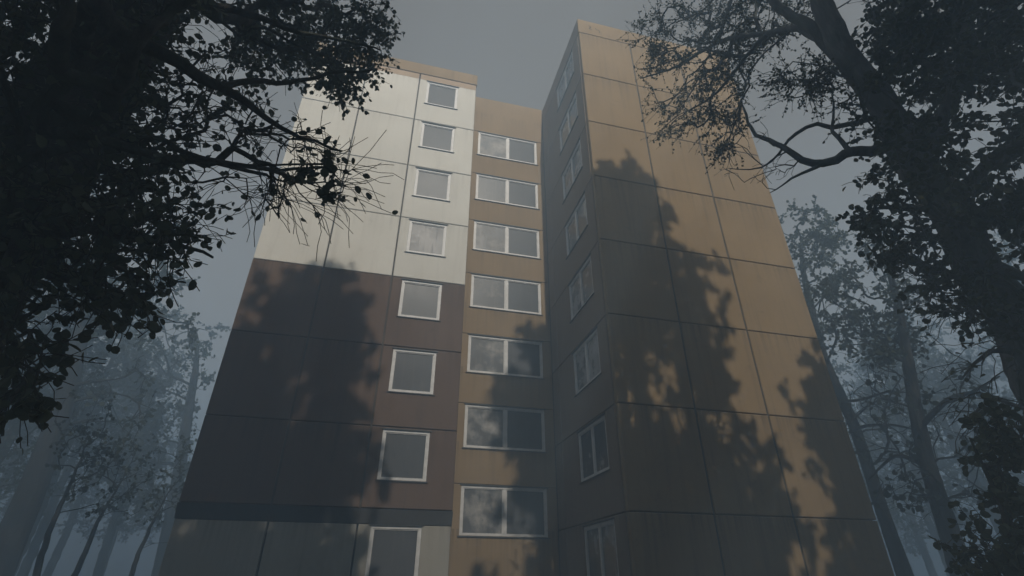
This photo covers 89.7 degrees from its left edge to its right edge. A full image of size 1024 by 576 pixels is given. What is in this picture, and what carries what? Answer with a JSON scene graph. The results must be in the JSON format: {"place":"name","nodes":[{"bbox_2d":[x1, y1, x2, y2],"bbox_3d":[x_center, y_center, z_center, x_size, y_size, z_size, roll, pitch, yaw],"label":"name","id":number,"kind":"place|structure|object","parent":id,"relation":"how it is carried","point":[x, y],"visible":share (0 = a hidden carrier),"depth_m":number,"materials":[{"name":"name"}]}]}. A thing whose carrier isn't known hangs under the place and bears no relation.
{"place":"outdoors","nodes":[
{"label":"outdoors","id":0,"kind":"place"},
{"bbox_2d":[0,0,1023,575],"label":"sky","id":1,"kind":"structure","parent":0,"point":[515,49],"materials":[{"name":"grey"}]},
{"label":"ground","id":2,"kind":"structure","parent":0,"visible":0},
{"bbox_2d":[1,388,72,499],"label":"forest tree","id":3,"kind":"object","parent":2,"relation":"on","point":[34,433],"visible":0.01,"depth_m":45.70,"materials":[{"name":"green plant"}]},
{"bbox_2d":[0,347,111,519],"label":"forest tree","id":4,"kind":"object","parent":2,"relation":"on","point":[3,510],"visible":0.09,"depth_m":36.57,"materials":[{"name":"green plant"}]},
{"bbox_2d":[0,291,113,515],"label":"forest tree","id":5,"kind":"object","parent":2,"relation":"on","point":[45,390],"visible":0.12,"depth_m":30.98,"materials":[{"name":"green plant"}]},
{"bbox_2d":[9,174,107,344],"bbox_3d":[-25.348,0.618,23.890,9.441,26.777,8.318,-23,-37,34],"label":"forest tree","id":6,"kind":"object","parent":2,"relation":"on","point":[41,327],"visible":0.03,"depth_m":26.56,"materials":[{"name":"green plant"}]},
{"bbox_2d":[0,272,132,497],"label":"forest tree","id":7,"kind":"object","parent":2,"relation":"on","point":[10,436],"visible":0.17,"depth_m":23.99,"materials":[{"name":"green plant"}]},
{"bbox_2d":[32,389,126,575],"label":"young tree","id":8,"kind":"object","parent":2,"relation":"on","point":[81,430],"visible":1,"depth_m":16.33,"materials":[{"name":"grey plant"}]},
{"bbox_2d":[5,316,154,575],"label":"forest tree","id":9,"kind":"object","parent":2,"relation":"on","point":[30,556],"visible":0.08,"depth_m":36.86,"materials":[{"name":"green plant"}]},
{"bbox_2d":[1,290,169,575],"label":"forest tree","id":10,"kind":"object","parent":2,"relation":"on","point":[89,409],"visible":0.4,"depth_m":33.69,"materials":[{"name":"green plant"}]},
{"bbox_2d":[35,370,153,575],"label":"forest tree","id":11,"kind":"object","parent":2,"relation":"on","point":[56,554],"visible":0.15,"depth_m":45.96,"materials":[{"name":"green plant"}]},
{"bbox_2d":[0,193,200,575],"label":"forest tree","id":12,"kind":"object","parent":2,"relation":"on","point":[17,522],"visible":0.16,"depth_m":22.33,"materials":[{"name":"grey plant"}]},
{"bbox_2d":[67,410,163,575],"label":"young tree","id":13,"kind":"object","parent":2,"relation":"on","point":[78,567],"visible":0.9,"depth_m":19.13,"materials":[{"name":"grey plant"}]},
{"bbox_2d":[59,393,178,575],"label":"forest tree","id":14,"kind":"object","parent":2,"relation":"on","point":[120,527],"visible":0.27,"depth_m":47.30,"materials":[{"name":"green plant"}]},
{"bbox_2d":[69,340,196,575],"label":"forest tree","id":15,"kind":"object","parent":2,"relation":"on","point":[100,564],"visible":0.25,"depth_m":42.05,"materials":[{"name":"green plant"}]},
{"bbox_2d":[80,295,230,575],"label":"forest tree","id":16,"kind":"object","parent":2,"relation":"on","point":[154,423],"visible":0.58,"depth_m":35.24,"materials":[{"name":"grey plant"}]},
{"bbox_2d":[129,433,192,575],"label":"young tree","id":17,"kind":"object","parent":2,"relation":"on","point":[141,546],"visible":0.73,"depth_m":22.12,"materials":[{"name":"grey plant"}]},
{"bbox_2d":[175,435,196,492],"bbox_3d":[-14.141,10.506,23.509,3.980,8.847,3.348,7,-31,-12],"label":"young tree","id":18,"kind":"object","parent":2,"relation":"on","point":[189,446],"visible":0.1,"depth_m":23.86,"materials":[{"name":"grey plant"}]},
{"bbox_2d":[0,0,404,454],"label":"leafy tree","id":19,"kind":"object","parent":2,"relation":"on","point":[74,96],"visible":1,"depth_m":3.60,"materials":[{"name":"green plant"}]},
{"bbox_2d":[158,19,894,575],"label":"apartment building","id":20,"kind":"structure","parent":2,"relation":"on","point":[568,331],"depth_m":17.23,"materials":[{"name":"beige concrete"}]},
{"bbox_2d":[365,524,423,575],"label":"window","id":21,"kind":"structure","parent":20,"relation":"in","point":[393,550],"depth_m":15.05,"materials":[{"name":"grey glass"}]},
{"bbox_2d":[375,428,431,482],"bbox_3d":[-3.403,5.288,16.263,1.600,1.608,0.145,7,-31,-12],"label":"window","id":22,"kind":"structure","parent":20,"relation":"in","point":[403,454],"depth_m":16.29,"materials":[{"name":"grey glass"}]},
{"bbox_2d":[386,347,437,394],"bbox_3d":[-3.397,2.868,17.671,1.600,1.608,0.145,7,-31,-12],"label":"window","id":23,"kind":"structure","parent":20,"relation":"in","point":[412,371],"depth_m":17.70,"materials":[{"name":"grey glass"}]},
{"bbox_2d":[398,278,443,320],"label":"window","id":24,"kind":"structure","parent":20,"relation":"in","point":[418,300],"depth_m":19.12,"materials":[{"name":"grey glass"}]},
{"bbox_2d":[405,219,447,256],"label":"window","id":25,"kind":"structure","parent":20,"relation":"in","point":[425,238],"depth_m":20.53,"materials":[{"name":"grey glass"}]},
{"bbox_2d":[412,167,452,201],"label":"window","id":26,"kind":"structure","parent":20,"relation":"in","point":[429,184],"depth_m":21.94,"materials":[{"name":"grey glass"}]},
{"bbox_2d":[418,121,455,152],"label":"window","id":27,"kind":"structure","parent":20,"relation":"in","point":[436,137],"depth_m":23.36,"materials":[{"name":"grey glass"}]},
{"bbox_2d":[425,80,458,109],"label":"window","id":28,"kind":"structure","parent":20,"relation":"in","point":[440,95],"depth_m":24.77,"materials":[{"name":"grey glass"}]},
{"bbox_2d":[457,484,549,538],"bbox_3d":[-0.253,7.542,17.375,3.130,1.623,0.145,7,-31,-12],"label":"window","id":29,"kind":"structure","parent":20,"relation":"in","point":[491,511],"depth_m":17.40,"materials":[{"name":"grey glass"}]},
{"bbox_2d":[462,403,546,452],"bbox_3d":[-0.247,5.119,18.785,3.130,1.623,0.145,7,-31,-12],"label":"window","id":30,"kind":"structure","parent":20,"relation":"in","point":[491,427],"depth_m":18.82,"materials":[{"name":"grey glass"}]},
{"bbox_2d":[467,333,543,378],"bbox_3d":[-0.241,2.697,20.195,3.130,1.623,0.145,7,-31,-12],"label":"window","id":31,"kind":"structure","parent":20,"relation":"in","point":[492,355],"depth_m":20.23,"materials":[{"name":"grey glass"}]},
{"bbox_2d":[469,273,541,314],"bbox_3d":[-0.235,0.274,21.604,3.130,1.623,0.145,7,-31,-12],"label":"window","id":32,"kind":"structure","parent":20,"relation":"in","point":[487,292],"depth_m":21.64,"materials":[{"name":"grey glass"}]},
{"bbox_2d":[472,219,539,258],"bbox_3d":[-0.229,-2.149,23.014,3.130,1.623,0.145,7,-31,-12],"label":"window","id":33,"kind":"structure","parent":20,"relation":"in","point":[488,237],"depth_m":23.06,"materials":[{"name":"grey glass"}]},
{"bbox_2d":[474,172,539,209],"bbox_3d":[-0.223,-4.572,24.423,3.130,1.623,0.145,7,-31,-12],"label":"window","id":34,"kind":"structure","parent":20,"relation":"in","point":[489,188],"depth_m":24.48,"materials":[{"name":"grey glass"}]},
{"bbox_2d":[477,131,537,165],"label":"window","id":35,"kind":"structure","parent":20,"relation":"in","point":[490,145],"depth_m":25.90,"materials":[{"name":"grey glass"}]},
{"bbox_2d":[556,49,573,112],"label":"window","id":36,"kind":"structure","parent":20,"relation":"in","point":[568,73],"depth_m":24.11,"materials":[{"name":"grey glass"}]},
{"bbox_2d":[558,90,577,155],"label":"window","id":37,"kind":"structure","parent":20,"relation":"in","point":[571,116],"depth_m":22.69,"materials":[{"name":"grey glass"}]},
{"bbox_2d":[561,137,582,203],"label":"window","id":38,"kind":"structure","parent":20,"relation":"in","point":[574,166],"depth_m":21.29,"materials":[{"name":"grey glass"}]},
{"bbox_2d":[564,190,587,259],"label":"window","id":39,"kind":"structure","parent":20,"relation":"in","point":[577,224],"depth_m":19.86,"materials":[{"name":"grey glass"}]},
{"bbox_2d":[567,253,593,323],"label":"window","id":40,"kind":"structure","parent":20,"relation":"in","point":[581,290],"depth_m":18.44,"materials":[{"name":"grey glass"}]},
{"bbox_2d":[572,326,600,396],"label":"window","id":41,"kind":"structure","parent":20,"relation":"in","point":[587,368],"depth_m":17.01,"materials":[{"name":"grey glass"}]},
{"bbox_2d":[576,412,609,483],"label":"window","id":42,"kind":"structure","parent":20,"relation":"in","point":[593,449],"depth_m":15.58,"materials":[{"name":"grey glass"}]},
{"bbox_2d":[582,517,618,575],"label":"window","id":43,"kind":"structure","parent":20,"relation":"in","point":[600,538],"depth_m":14.21,"materials":[{"name":"grey glass"}]},
{"bbox_2d":[615,0,1023,465],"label":"leafy tree","id":44,"kind":"object","parent":2,"relation":"on","point":[910,145],"visible":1,"depth_m":7.50,"materials":[{"name":"green plant"}]},
{"bbox_2d":[830,356,880,494],"bbox_3d":[21.646,10.143,35.392,6.780,21.949,7.696,-4,-30,7],"label":"forest tree","id":45,"kind":"object","parent":2,"relation":"on","point":[836,369],"visible":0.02,"depth_m":36.72,"materials":[{"name":"green plant"}]},
{"bbox_2d":[778,195,940,575],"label":"forest tree","id":46,"kind":"object","parent":2,"relation":"on","point":[899,559],"visible":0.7,"depth_m":22.78,"materials":[{"name":"grey plant"}]},
{"bbox_2d":[851,441,930,575],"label":"forest tree","id":47,"kind":"object","parent":2,"relation":"on","point":[910,541],"visible":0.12,"depth_m":46.52,"materials":[{"name":"green plant"}]},
{"bbox_2d":[840,356,944,575],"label":"forest tree","id":48,"kind":"object","parent":2,"relation":"on","point":[930,567],"visible":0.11,"depth_m":48.38,"materials":[{"name":"green plant"}]},
{"bbox_2d":[805,207,1015,575],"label":"forest tree","id":49,"kind":"object","parent":2,"relation":"on","point":[936,497],"visible":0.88,"depth_m":17.69,"materials":[{"name":"grey plant"}]},
{"bbox_2d":[844,380,976,575],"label":"forest tree","id":50,"kind":"object","parent":2,"relation":"on","point":[928,522],"visible":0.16,"depth_m":39.03,"materials":[{"name":"green plant"}]},
{"bbox_2d":[840,306,996,549],"bbox_3d":[25.633,10.400,32.496,7.457,18.465,7.333,2,-30,-3],"label":"forest tree","id":51,"kind":"object","parent":2,"relation":"on","point":[899,418],"visible":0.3,"depth_m":32.65,"materials":[{"name":"green plant"}]},
{"bbox_2d":[851,325,1023,543],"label":"forest tree","id":52,"kind":"object","parent":2,"relation":"on","point":[941,464],"visible":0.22,"depth_m":33.06,"materials":[{"name":"green plant"}]},
{"bbox_2d":[882,311,1022,506],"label":"forest tree","id":53,"kind":"object","parent":2,"relation":"on","point":[955,424],"visible":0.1,"depth_m":41.52,"materials":[{"name":"green plant"}]},
{"bbox_2d":[923,353,1023,552],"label":"forest tree","id":54,"kind":"object","parent":2,"relation":"on","point":[947,447],"visible":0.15,"depth_m":38.45,"materials":[{"name":"green plant"}]},
{"bbox_2d":[928,389,1023,575],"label":"leafy shrub","id":55,"kind":"object","parent":2,"relation":"on","point":[1006,559],"visible":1,"depth_m":4.20,"materials":[{"name":"green plant"}]},
{"bbox_2d":[943,331,1023,521],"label":"forest tree","id":56,"kind":"object","parent":2,"relation":"on","point":[987,376],"visible":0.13,"depth_m":47.83,"materials":[{"name":"green plant"}]},
{"bbox_2d":[972,232,1023,429],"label":"forest tree","id":57,"kind":"object","parent":2,"relation":"on","point":[1004,253],"visible":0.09,"depth_m":32.43,"materials":[{"name":"green plant"}]}
]}

